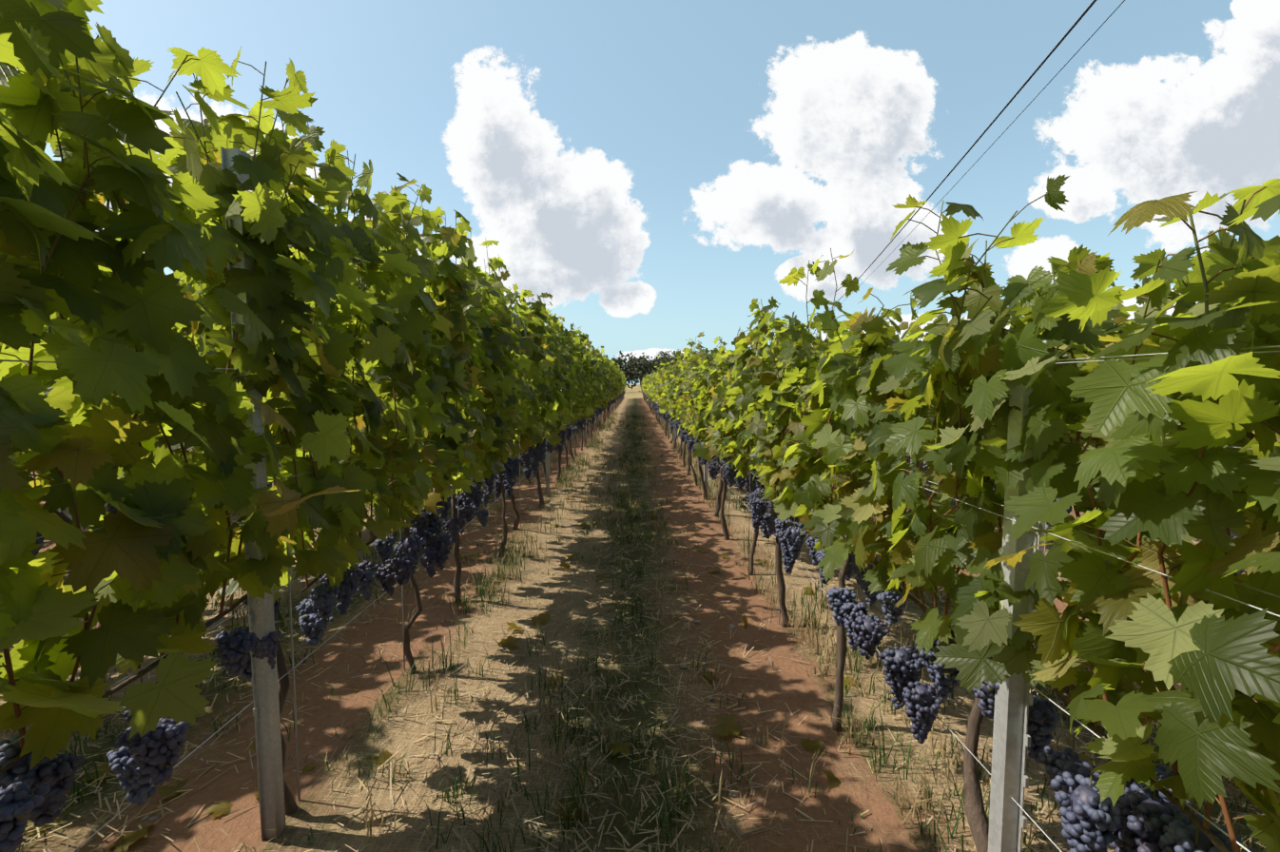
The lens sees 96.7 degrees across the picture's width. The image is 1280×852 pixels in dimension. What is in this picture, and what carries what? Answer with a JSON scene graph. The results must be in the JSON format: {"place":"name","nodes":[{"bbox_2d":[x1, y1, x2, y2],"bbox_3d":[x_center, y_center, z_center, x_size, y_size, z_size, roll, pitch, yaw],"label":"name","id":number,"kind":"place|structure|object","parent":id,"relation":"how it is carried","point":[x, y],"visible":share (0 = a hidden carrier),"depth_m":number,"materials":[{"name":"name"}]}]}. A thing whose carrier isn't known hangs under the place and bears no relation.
{"place":"outdoors","nodes":[
{"label":"outdoors","id":0,"kind":"place"},
{"bbox_2d":[19,283,383,486],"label":"vine shoots","id":1,"kind":"object","parent":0,"point":[56,381],"depth_m":3.08,"materials":[{"name":"green plant"}]},
{"bbox_2d":[30,420,477,556],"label":"vine leaves","id":2,"kind":"object","parent":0,"point":[111,509],"depth_m":3.10,"materials":[{"name":"green plant"}]},
{"bbox_2d":[53,442,466,628],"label":"vine leaves","id":3,"kind":"object","parent":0,"point":[63,516],"depth_m":3.19,"materials":[{"name":"green plant"}]},
{"bbox_2d":[0,384,1274,851],"bbox_3d":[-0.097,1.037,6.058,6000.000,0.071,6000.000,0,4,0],"label":"ground","id":4,"kind":"structure","parent":0,"point":[860,784],"depth_m":2.55,"materials":[{"name":"soil"}]},
{"bbox_2d":[17,326,189,455],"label":"vine leaves","id":5,"kind":"object","parent":4,"relation":"on","point":[50,381],"depth_m":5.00,"materials":[{"name":"green plant"}]},
{"bbox_2d":[47,279,469,628],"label":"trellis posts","id":6,"kind":"object","parent":4,"relation":"on","point":[65,511],"depth_m":3.26,"materials":[{"name":"metal"}]},
{"bbox_2d":[0,209,520,505],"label":"vine leaves","id":7,"kind":"object","parent":4,"relation":"on","point":[207,322],"depth_m":3.97,"materials":[{"name":"green plant"}]},
{"bbox_2d":[0,146,621,851],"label":"trellis posts","id":8,"kind":"object","parent":4,"relation":"on","point":[266,727],"visible":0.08,"depth_m":1.80,"materials":[{"name":"wood"}]},
{"bbox_2d":[0,0,623,814],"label":"vine","id":9,"kind":"object","parent":4,"relation":"on","point":[80,428],"depth_m":1.33,"materials":[{"name":"green plant"}]},
{"bbox_2d":[0,390,624,851],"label":"grape clusters","id":10,"kind":"object","parent":9,"relation":"hanging from","point":[139,766],"visible":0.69,"depth_m":1.62,"materials":[{"name":"purple food"}]},
{"bbox_2d":[348,184,627,516],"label":"vine leaves","id":11,"kind":"object","parent":4,"relation":"on","point":[599,381],"visible":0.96,"depth_m":4.07,"materials":[{"name":"green plant"}]},
{"bbox_2d":[94,427,912,820],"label":"ground stones","id":12,"kind":"object","parent":4,"relation":"on","point":[733,793],"visible":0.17,"depth_m":2.77,"materials":[{"name":"stone"}]},
{"bbox_2d":[21,441,1097,851],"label":"dead leaves","id":13,"kind":"object","parent":4,"relation":"on","point":[726,727],"visible":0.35,"depth_m":2.27,"materials":[{"name":"brown plant"}]},
{"bbox_2d":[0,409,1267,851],"bbox_3d":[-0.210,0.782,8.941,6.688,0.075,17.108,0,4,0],"label":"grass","id":14,"kind":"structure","parent":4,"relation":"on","point":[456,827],"depth_m":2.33,"materials":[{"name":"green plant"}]},
{"bbox_2d":[605,349,715,391],"bbox_3d":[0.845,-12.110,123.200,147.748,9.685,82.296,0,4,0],"label":"tree","id":15,"kind":"object","parent":4,"relation":"on","point":[633,368],"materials":[{"name":"green plant"}]},
{"bbox_2d":[640,295,818,500],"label":"vine leaves","id":16,"kind":"object","parent":4,"relation":"on","point":[716,421],"visible":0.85,"depth_m":4.96,"materials":[{"name":"green plant"}]},
{"bbox_2d":[642,174,1279,851],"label":"vine","id":17,"kind":"object","parent":4,"relation":"on","point":[1208,650],"depth_m":1.08,"materials":[{"name":"green plant"}]},
{"bbox_2d":[641,390,1256,851],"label":"grape clusters","id":18,"kind":"object","parent":17,"relation":"hanging from","point":[1136,819],"visible":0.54,"depth_m":1.43,"materials":[{"name":"purple food"}]},
{"bbox_2d":[646,340,1279,851],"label":"trellis posts","id":19,"kind":"object","parent":4,"relation":"on","point":[1014,698],"visible":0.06,"depth_m":1.34,"materials":[{"name":"metal"}]},
{"bbox_2d":[712,234,1279,511],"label":"vine leaves","id":20,"kind":"object","parent":4,"relation":"on","point":[1121,320],"depth_m":3.51,"materials":[{"name":"green plant"}]},
{"bbox_2d":[908,445,1252,557],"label":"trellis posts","id":21,"kind":"object","parent":4,"relation":"on","point":[1042,548],"depth_m":4.14,"materials":[{"name":"metal"}]},
{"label":"cable poles","id":22,"kind":"object","parent":4,"relation":"on","visible":0},
{"bbox_2d":[828,0,1124,310],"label":"overhead cable","id":23,"kind":"object","parent":22,"relation":"attached to","point":[1049,55],"visible":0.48,"depth_m":7.70,"materials":[{"name":"black plastic"}]},
{"bbox_2d":[44,0,1279,384],"label":"sky","id":24,"kind":"structure","parent":0,"point":[656,169],"materials":[{"name":"blue"}]},
{"bbox_2d":[654,349,700,359],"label":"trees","id":25,"kind":"object","parent":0,"point":[671,352],"materials":[{"name":"green plant"}]},
{"bbox_2d":[788,424,1243,576],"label":"vine leaves","id":26,"kind":"object","parent":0,"point":[1069,511],"depth_m":3.93,"materials":[{"name":"green plant"}]},
{"bbox_2d":[892,286,1274,447],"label":"vine shoots","id":27,"kind":"object","parent":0,"point":[1081,436],"depth_m":3.75,"materials":[{"name":"green plant"}]}
]}

